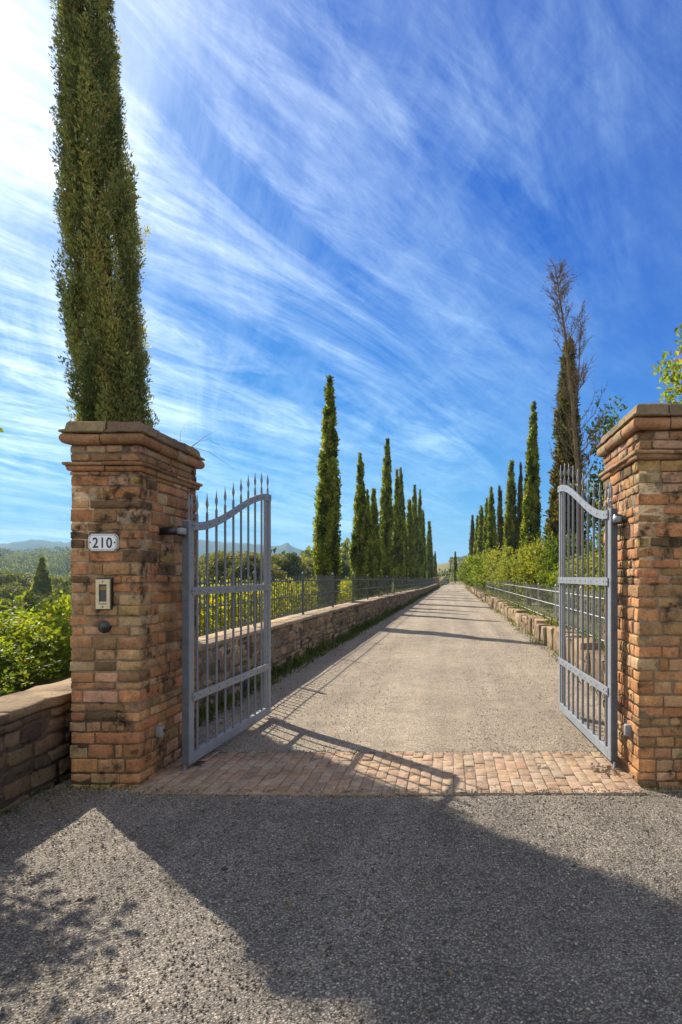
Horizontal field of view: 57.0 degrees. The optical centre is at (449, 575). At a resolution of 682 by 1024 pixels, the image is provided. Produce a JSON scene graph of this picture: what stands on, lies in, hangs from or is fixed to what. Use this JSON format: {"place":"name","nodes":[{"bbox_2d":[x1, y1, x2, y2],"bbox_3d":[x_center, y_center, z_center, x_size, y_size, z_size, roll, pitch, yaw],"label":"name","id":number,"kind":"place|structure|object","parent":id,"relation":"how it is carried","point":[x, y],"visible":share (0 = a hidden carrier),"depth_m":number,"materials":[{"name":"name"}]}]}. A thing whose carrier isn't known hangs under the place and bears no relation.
{"place":"outdoors","nodes":[
{"label":"outdoors","id":0,"kind":"place"},
{"bbox_2d":[0,539,304,560],"bbox_3d":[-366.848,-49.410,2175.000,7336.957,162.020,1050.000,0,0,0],"label":"distant hills","id":1,"kind":"structure","parent":0,"point":[30,544],"depth_m":1923.89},
{"bbox_2d":[5,557,604,692],"bbox_3d":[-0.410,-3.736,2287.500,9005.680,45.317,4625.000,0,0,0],"label":"ground","id":2,"kind":"structure","parent":0,"point":[443,566],"depth_m":24.03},
{"bbox_2d":[0,598,25,624],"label":"valley tree","id":3,"kind":"object","parent":2,"relation":"on","point":[5,602],"visible":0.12,"depth_m":79.53,"materials":[{"name":"green plant"}]},
{"bbox_2d":[0,580,29,602],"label":"valley tree","id":4,"kind":"object","parent":2,"relation":"on","point":[7,590],"visible":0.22,"depth_m":103.55,"materials":[{"name":"green plant"}]},
{"bbox_2d":[0,654,32,696],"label":"shrub","id":5,"kind":"object","parent":2,"relation":"on","point":[6,690],"visible":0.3,"depth_m":5.76,"materials":[{"name":"green plant"}]},
{"bbox_2d":[0,568,32,596],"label":"valley tree","id":6,"kind":"object","parent":2,"relation":"on","point":[16,577],"visible":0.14,"depth_m":119.42,"materials":[{"name":"green plant"}]},
{"bbox_2d":[18,590,45,621],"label":"valley tree","id":7,"kind":"object","parent":2,"relation":"on","point":[38,598],"visible":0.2,"depth_m":87.50,"materials":[{"name":"green plant"}]},
{"bbox_2d":[0,597,69,658],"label":"shrub","id":8,"kind":"object","parent":2,"relation":"on","point":[38,609],"visible":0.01,"depth_m":12.25,"materials":[{"name":"green plant"}]},
{"bbox_2d":[0,678,71,813],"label":"stone wall","id":9,"kind":"structure","parent":2,"relation":"on","point":[35,737],"depth_m":4.51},
{"bbox_2d":[0,605,71,690],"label":"shrub","id":10,"kind":"object","parent":2,"relation":"on","point":[40,640],"visible":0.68,"depth_m":6.58,"materials":[{"name":"green plant"}]},
{"bbox_2d":[0,590,71,678],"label":"shrub","id":11,"kind":"object","parent":2,"relation":"on","point":[55,608],"visible":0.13,"depth_m":7.52,"materials":[{"name":"green plant"}]},
{"bbox_2d":[28,555,52,599],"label":"valley tree","id":12,"kind":"object","parent":2,"relation":"on","point":[41,582],"visible":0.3,"depth_m":94.49,"materials":[{"name":"green plant"}]},
{"bbox_2d":[28,574,70,584],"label":"valley tree","id":13,"kind":"object","parent":2,"relation":"on","point":[56,579],"visible":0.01,"depth_m":129.33,"materials":[{"name":"green plant"}]},
{"bbox_2d":[34,587,71,609],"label":"valley tree","id":14,"kind":"object","parent":2,"relation":"on","point":[64,593],"visible":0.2,"depth_m":77.39,"materials":[{"name":"green plant"}]},
{"bbox_2d":[51,580,71,592],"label":"valley tree","id":15,"kind":"object","parent":2,"relation":"on","point":[61,585],"visible":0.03,"depth_m":110.28,"materials":[{"name":"green plant"}]},
{"bbox_2d":[48,0,159,454],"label":"cypress","id":16,"kind":"object","parent":2,"relation":"on","point":[108,376],"visible":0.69,"depth_m":7.77,"materials":[{"name":"green plant"}]},
{"bbox_2d":[198,563,205,584],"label":"tree","id":17,"kind":"object","parent":2,"relation":"on","point":[199,569],"visible":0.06,"depth_m":73.95,"materials":[{"name":"green plant"}]},
{"bbox_2d":[198,550,219,568],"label":"tree","id":18,"kind":"object","parent":2,"relation":"on","point":[202,558],"visible":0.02,"depth_m":86.74,"materials":[{"name":"green plant"}]},
{"bbox_2d":[200,551,244,585],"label":"tree","id":19,"kind":"object","parent":2,"relation":"on","point":[211,568],"visible":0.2,"depth_m":68.09,"materials":[{"name":"green plant"}]},
{"bbox_2d":[208,550,258,560],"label":"tree","id":20,"kind":"object","parent":2,"relation":"on","point":[243,553],"depth_m":82.89,"materials":[{"name":"green plant"}]},
{"bbox_2d":[222,554,260,584],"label":"tree","id":21,"kind":"object","parent":2,"relation":"on","point":[244,566],"visible":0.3,"depth_m":64.84,"materials":[{"name":"green plant"}]},
{"bbox_2d":[242,552,286,565],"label":"tree","id":22,"kind":"object","parent":2,"relation":"on","point":[259,555],"visible":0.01,"depth_m":80.47,"materials":[{"name":"green plant"}]},
{"bbox_2d":[198,582,348,625],"bbox_3d":[-7.393,1.223,33.390,1.810,1.922,37.437,0,0,0],"label":"vine row","id":23,"kind":"object","parent":2,"relation":"on","point":[260,602],"visible":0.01,"depth_m":24.76,"materials":[{"name":"green plant"}]},
{"bbox_2d":[271,564,288,580],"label":"tree","id":24,"kind":"object","parent":2,"relation":"on","point":[278,572],"visible":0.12,"depth_m":73.56,"materials":[{"name":"green plant"}]},
{"bbox_2d":[198,574,362,636],"bbox_3d":[-5.346,0.869,31.282,1.853,1.888,41.576,0,0,0],"label":"vine row","id":25,"kind":"object","parent":2,"relation":"on","point":[210,601],"visible":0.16,"depth_m":15.90,"materials":[{"name":"green plant"}]},
{"bbox_2d":[271,552,312,582],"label":"tree","id":26,"kind":"object","parent":2,"relation":"on","point":[291,566],"visible":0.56,"depth_m":77.06,"materials":[{"name":"green plant"}]},
{"bbox_2d":[0,537,591,595],"bbox_3d":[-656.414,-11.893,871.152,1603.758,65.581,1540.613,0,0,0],"label":"woods","id":27,"kind":"object","parent":2,"relation":"on","point":[60,561],"visible":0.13,"depth_m":444.13,"materials":[{"name":"green plant"}]},
{"bbox_2d":[298,558,314,579],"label":"tree","id":28,"kind":"object","parent":2,"relation":"on","point":[308,562],"visible":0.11,"depth_m":81.61,"materials":[{"name":"green plant"}]},
{"bbox_2d":[198,584,437,714],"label":"retaining wall","id":29,"kind":"structure","parent":2,"relation":"on","point":[291,635],"depth_m":10.89,"materials":[{"name":"stone"}]},
{"bbox_2d":[198,571,434,635],"bbox_3d":[-2.563,0.547,45.343,0.078,1.275,77.272,0,0,1],"label":"wire fence","id":30,"kind":"object","parent":29,"relation":"on","point":[415,583],"visible":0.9,"depth_m":12.68,"materials":[{"name":"grey metal"}]},
{"bbox_2d":[310,375,343,607],"bbox_3d":[-4.064,-2.646,20.588,1.101,8.202,1.172,1,0,0],"label":"cypress","id":31,"kind":"object","parent":2,"relation":"on","point":[326,551],"visible":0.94,"depth_m":20.39,"materials":[{"name":"green plant"}]},
{"bbox_2d":[0,585,680,822],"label":"grass","id":32,"kind":"structure","parent":2,"relation":"on","point":[296,661],"depth_m":12.07,"materials":[{"name":"green plant"}]},
{"bbox_2d":[338,559,351,581],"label":"tree","id":33,"kind":"object","parent":2,"relation":"on","point":[346,569],"visible":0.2,"depth_m":87.25,"materials":[{"name":"green plant"}]},
{"bbox_2d":[348,452,369,598],"bbox_3d":[-3.994,-2.048,27.307,1.016,6.974,1.082,1,1,-7],"label":"cypress","id":34,"kind":"object","parent":2,"relation":"on","point":[359,563],"visible":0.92,"depth_m":27.09,"materials":[{"name":"green plant"}]},
{"bbox_2d":[365,489,375,597],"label":"cypress","id":35,"kind":"object","parent":2,"relation":"on","point":[371,570],"visible":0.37,"depth_m":30.07,"materials":[{"name":"green plant"}]},
{"bbox_2d":[370,488,382,594],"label":"cypress","id":36,"kind":"object","parent":2,"relation":"on","point":[376,539],"visible":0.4,"depth_m":32.41,"materials":[{"name":"green plant"}]},
{"bbox_2d":[378,438,395,592],"bbox_3d":[-3.810,-3.388,36.944,1.222,9.891,1.301,1,0,-30],"label":"cypress","id":37,"kind":"object","parent":2,"relation":"on","point":[386,518],"visible":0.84,"depth_m":36.70,"materials":[{"name":"green plant"}]},
{"bbox_2d":[392,468,404,589],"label":"cypress","id":38,"kind":"object","parent":2,"relation":"on","point":[398,553],"visible":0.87,"depth_m":44.25,"materials":[{"name":"green plant"}]},
{"bbox_2d":[398,467,409,589],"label":"cypress","id":39,"kind":"object","parent":2,"relation":"on","point":[406,549],"visible":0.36,"depth_m":48.67,"materials":[{"name":"green plant"}]},
{"bbox_2d":[406,499,415,587],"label":"cypress","id":40,"kind":"object","parent":2,"relation":"on","point":[410,538],"visible":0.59,"depth_m":55.23,"materials":[{"name":"green plant"}]},
{"bbox_2d":[411,485,419,578],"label":"cypress","id":41,"kind":"object","parent":2,"relation":"on","point":[416,529],"visible":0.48,"depth_m":61.06,"materials":[{"name":"green plant"}]},
{"bbox_2d":[417,489,424,578],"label":"cypress","id":42,"kind":"object","parent":2,"relation":"on","point":[421,540],"visible":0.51,"depth_m":67.08,"materials":[{"name":"green plant"}]},
{"bbox_2d":[422,510,427,578],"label":"cypress","id":43,"kind":"object","parent":2,"relation":"on","point":[425,567],"visible":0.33,"depth_m":74.23,"materials":[{"name":"green plant"}]},
{"bbox_2d":[426,521,433,578],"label":"cypress","id":44,"kind":"object","parent":2,"relation":"on","point":[430,558],"visible":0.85,"depth_m":92.82,"materials":[{"name":"green plant"}]},
{"bbox_2d":[433,551,437,576],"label":"cypress","id":45,"kind":"object","parent":2,"relation":"on","point":[435,567],"visible":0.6,"depth_m":112.11,"materials":[{"name":"green plant"}]},
{"bbox_2d":[453,551,457,582],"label":"cypress","id":46,"kind":"object","parent":2,"relation":"on","point":[455,566],"visible":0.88,"depth_m":127.73,"materials":[{"name":"green plant"}]},
{"bbox_2d":[456,561,469,584],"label":"shrub","id":47,"kind":"object","parent":2,"relation":"on","point":[466,583],"visible":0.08,"depth_m":83.30,"materials":[{"name":"green plant"}]},
{"bbox_2d":[455,554,473,585],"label":"shrub","id":48,"kind":"object","parent":2,"relation":"on","point":[464,570],"visible":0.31,"depth_m":69.78,"materials":[{"name":"green plant"}]},
{"bbox_2d":[467,515,474,557],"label":"cypress","id":49,"kind":"object","parent":2,"relation":"on","point":[471,538],"visible":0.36,"depth_m":86.50,"materials":[{"name":"green plant"}]},
{"bbox_2d":[465,554,483,587],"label":"shrub","id":50,"kind":"object","parent":2,"relation":"on","point":[468,576],"visible":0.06,"depth_m":57.95,"materials":[{"name":"green plant"}]},
{"bbox_2d":[473,515,478,556],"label":"cypress","id":51,"kind":"object","parent":2,"relation":"on","point":[475,538],"visible":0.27,"depth_m":78.31,"materials":[{"name":"green plant"}]},
{"bbox_2d":[462,553,497,591],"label":"shrub","id":52,"kind":"object","parent":2,"relation":"on","point":[477,581],"visible":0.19,"depth_m":46.07,"materials":[{"name":"green plant"}]},
{"bbox_2d":[476,505,483,558],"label":"cypress","id":53,"kind":"object","parent":2,"relation":"on","point":[479,541],"visible":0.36,"depth_m":61.82,"materials":[{"name":"green plant"}]},
{"bbox_2d":[482,497,488,558],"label":"cypress","id":54,"kind":"object","parent":2,"relation":"on","point":[484,538],"visible":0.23,"depth_m":59.56,"materials":[{"name":"green plant"}]},
{"bbox_2d":[477,549,503,593],"bbox_3d":[3.880,-0.169,37.964,3.859,3.281,5.154,0,0,-39],"label":"shrub","id":55,"kind":"object","parent":2,"relation":"on","point":[489,571],"visible":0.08,"depth_m":38.57,"materials":[{"name":"green plant"}]},
{"bbox_2d":[485,486,496,566],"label":"cypress","id":56,"kind":"object","parent":2,"relation":"on","point":[491,535],"visible":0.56,"depth_m":48.02,"materials":[{"name":"green plant"}]},
{"bbox_2d":[495,485,504,592],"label":"cypress","id":57,"kind":"object","parent":2,"relation":"on","point":[499,527],"visible":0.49,"depth_m":41.79,"materials":[{"name":"green plant"}]},
{"bbox_2d":[501,460,517,597],"bbox_3d":[3.396,-2.476,34.104,1.128,8.025,1.186,0,1,1],"label":"cypress","id":58,"kind":"object","parent":2,"relation":"on","point":[509,530],"visible":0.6,"depth_m":33.88,"materials":[{"name":"green plant"}]},
{"bbox_2d":[486,543,542,600],"bbox_3d":[3.999,-0.117,30.952,4.548,3.156,3.405,0,0,35],"label":"shrub","id":59,"kind":"object","parent":2,"relation":"on","point":[504,569],"visible":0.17,"depth_m":31.28,"materials":[{"name":"green plant"}]},
{"bbox_2d":[515,462,522,597],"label":"cypress","id":60,"kind":"object","parent":2,"relation":"on","point":[519,518],"visible":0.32,"depth_m":33.70,"materials":[{"name":"green plant"}]},
{"bbox_2d":[495,534,554,605],"bbox_3d":[4.133,-0.261,25.067,4.548,3.477,3.405,0,0,-26],"label":"shrub","id":61,"kind":"object","parent":2,"relation":"on","point":[537,566],"visible":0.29,"depth_m":24.41,"materials":[{"name":"green plant"}]},
{"bbox_2d":[518,401,542,605],"bbox_3d":[3.421,-2.933,25.933,1.155,8.987,1.121,1,0,31],"label":"cypress","id":62,"kind":"object","parent":2,"relation":"on","point":[530,507],"visible":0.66,"depth_m":25.73,"materials":[{"name":"green plant"}]},
{"bbox_2d":[466,585,604,683],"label":"block wall","id":63,"kind":"structure","parent":2,"relation":"on","point":[546,634],"depth_m":14.37,"materials":[{"name":"stone"}]},
{"bbox_2d":[474,578,604,641],"bbox_3d":[2.710,0.772,38.310,0.066,1.135,63.486,0,0,0],"label":"wire fence","id":64,"kind":"object","parent":2,"relation":"on","point":[524,595],"visible":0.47,"depth_m":15.65,"materials":[{"name":"grey metal"}]},
{"bbox_2d":[542,338,589,603],"bbox_3d":[4.203,-3.462,21.838,1.787,10.121,1.815,1,-1,-29],"label":"cypress","id":65,"kind":"object","parent":2,"relation":"on","point":[551,521],"visible":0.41,"depth_m":21.61,"materials":[{"name":"green plant"}]},
{"bbox_2d":[533,529,603,612],"bbox_3d":[4.378,-0.079,21.120,3.158,3.084,3.214,0,0,-14],"label":"shrub","id":66,"kind":"object","parent":2,"relation":"on","point":[552,560],"visible":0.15,"depth_m":20.60,"materials":[{"name":"green plant"}]},
{"bbox_2d":[540,258,607,613],"bbox_3d":[4.030,-4.366,19.475,2.101,11.535,2.175,0,0,25],"label":"dead tree","id":67,"kind":"object","parent":2,"relation":"on","point":[571,386],"visible":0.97,"depth_m":19.44,"materials":[{"name":"brown plant"}]},
{"bbox_2d":[547,545,604,619],"bbox_3d":[4.356,0.205,17.473,3.064,2.406,4.093,0,0,14],"label":"shrub","id":68,"kind":"object","parent":2,"relation":"on","point":[575,570],"visible":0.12,"depth_m":17.24,"materials":[{"name":"green plant"}]},
{"bbox_2d":[570,550,604,629],"bbox_3d":[4.155,0.379,13.975,2.497,2.018,3.335,0,0,-41],"label":"shrub","id":69,"kind":"object","parent":2,"relation":"on","point":[590,572],"visible":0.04,"depth_m":14.49,"materials":[{"name":"green plant"}]},
{"bbox_2d":[581,496,604,551],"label":"leafy tree","id":70,"kind":"object","parent":2,"relation":"on","point":[597,535],"visible":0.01,"depth_m":16.95,"materials":[{"name":"green plant"}]},
{"bbox_2d":[570,396,627,542],"bbox_3d":[6.240,-2.430,21.539,4.124,7.638,3.349,0,0,7],"label":"leafy tree","id":71,"kind":"object","parent":2,"relation":"on","point":[611,421],"visible":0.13,"depth_m":21.17,"materials":[{"name":"green plant"}]},
{"bbox_2d":[595,527,604,594],"bbox_3d":[4.278,0.001,11.165,3.158,2.886,3.214,0,0,17],"label":"shrub","id":72,"kind":"object","parent":2,"relation":"on","point":[602,562],"depth_m":10.93,"materials":[{"name":"green plant"}]},
{"bbox_2d":[651,324,681,403],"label":"leafy tree","id":73,"kind":"object","parent":2,"relation":"on","point":[673,378],"visible":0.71,"depth_m":14.90,"materials":[{"name":"green plant"}]},
{"bbox_2d":[0,783,681,1023],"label":"forecourt","id":74,"kind":"structure","parent":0,"point":[215,1013],"depth_m":2.94,"materials":[{"name":"grey gravel"}]},
{"bbox_2d":[0,616,649,1021],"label":"leaf litter","id":75,"kind":"object","parent":74,"relation":"on","point":[224,868],"visible":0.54,"depth_m":3.29,"materials":[{"name":"brown plant"}]},
{"bbox_2d":[0,0,681,563],"label":"sky","id":76,"kind":"structure","parent":0,"point":[374,196],"materials":[{"name":"blue"}]},
{"bbox_2d":[46,585,681,791],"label":"driveway","id":77,"kind":"structure","parent":0,"point":[443,612],"depth_m":8.24,"materials":[{"name":"beige concrete"}]},
{"bbox_2d":[58,421,204,788],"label":"brick pillar","id":78,"kind":"structure","parent":77,"relation":"on","point":[135,484],"depth_m":4.67,"materials":[{"name":"brown brick"}]},
{"bbox_2d":[88,533,118,551],"bbox_3d":[-2.626,-0.253,4.644,0.228,0.138,0.020,0,0,0],"label":"number plaque","id":79,"kind":"object","parent":78,"relation":"attached to","point":[103,542],"visible":1,"depth_m":4.64,"materials":[{"name":"white ceramic"}]},
{"bbox_2d":[96,578,113,609],"bbox_3d":[-2.617,0.135,4.652,0.120,0.240,0.052,0,0,0],"label":"intercom","id":80,"kind":"object","parent":78,"relation":"attached to","point":[104,594],"visible":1,"depth_m":4.63,"materials":[{"name":"beige plastic"}]},
{"bbox_2d":[100,584,105,601],"bbox_3d":[-2.619,0.138,4.641,0.058,0.151,0.006,0,0,0],"label":"window","id":81,"kind":"structure","parent":80,"relation":"in","point":[102,592],"depth_m":4.64,"materials":[{"name":"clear glass"}]},
{"bbox_2d":[98,620,111,632],"bbox_3d":[-2.621,0.385,4.656,0.098,0.098,0.040,0,0,0],"label":"bell button","id":82,"kind":"object","parent":78,"relation":"attached to","point":[104,626],"visible":1,"depth_m":4.64,"materials":[{"name":"black plastic"}]},
{"bbox_2d":[155,725,164,737],"bbox_3d":[-2.334,1.254,4.950,0.066,0.091,0.056,0,0,0],"label":"photocell","id":83,"kind":"object","parent":78,"relation":"attached to","point":[159,731],"visible":1,"depth_m":4.92,"materials":[{"name":"grey plastic"}]},
{"bbox_2d":[145,419,229,465],"bbox_3d":[-2.325,-1.165,5.315,0.329,0.391,0.823,0,0,36],"label":"dry twig","id":84,"kind":"object","parent":78,"relation":"on","point":[197,442],"visible":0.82,"depth_m":5.53,"materials":[{"name":"brown plant"}]},
{"bbox_2d":[158,471,270,771],"bbox_3d":[-2.194,0.223,5.976,0.268,2.755,2.036,0,0,3],"label":"gate leaf","id":85,"kind":"object","parent":78,"relation":"attached to","point":[190,696],"visible":1,"depth_m":5.67,"materials":[{"name":"grey paint"}]},
{"bbox_2d":[433,577,439,585],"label":"stone pier","id":86,"kind":"structure","parent":77,"relation":"on","point":[436,580],"depth_m":86.20,"materials":[{"name":"beige stone"}]},
{"bbox_2d":[440,577,463,585],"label":"railing","id":87,"kind":"object","parent":77,"relation":"on","point":[446,583],"visible":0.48,"depth_m":104.97,"materials":[{"name":"metal"}]},
{"bbox_2d":[596,403,681,787],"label":"brick pillar","id":88,"kind":"structure","parent":77,"relation":"on","point":[639,446],"depth_m":4.67,"materials":[{"name":"brown brick"}]},
{"bbox_2d":[558,463,626,770],"bbox_3d":[1.407,0.164,6.058,0.268,2.873,2.164,0,0,-2],"label":"gate leaf","id":89,"kind":"object","parent":88,"relation":"attached to","point":[608,746],"visible":1,"depth_m":5.61,"materials":[{"name":"grey paint"}]},
{"bbox_2d":[624,724,632,735],"bbox_3d":[1.415,1.221,4.860,0.061,0.091,0.056,0,0,0],"label":"photocell","id":90,"kind":"object","parent":88,"relation":"attached to","point":[628,731],"visible":1,"depth_m":4.83,"materials":[{"name":"grey plastic"}]},
{"bbox_2d":[129,751,645,795],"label":"brick paving","id":91,"kind":"structure","parent":0,"point":[524,772],"depth_m":4.90,"materials":[{"name":"beige brick"}]},
{"bbox_2d":[591,763,620,775],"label":"fallen leaves","id":92,"kind":"object","parent":91,"relation":"on","point":[607,767],"visible":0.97,"depth_m":4.96,"materials":[{"name":"beige plant"}]},
{"bbox_2d":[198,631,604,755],"bbox_3d":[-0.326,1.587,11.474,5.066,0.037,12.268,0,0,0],"label":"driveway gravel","id":93,"kind":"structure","parent":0,"point":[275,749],"depth_m":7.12,"materials":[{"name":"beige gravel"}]}
]}

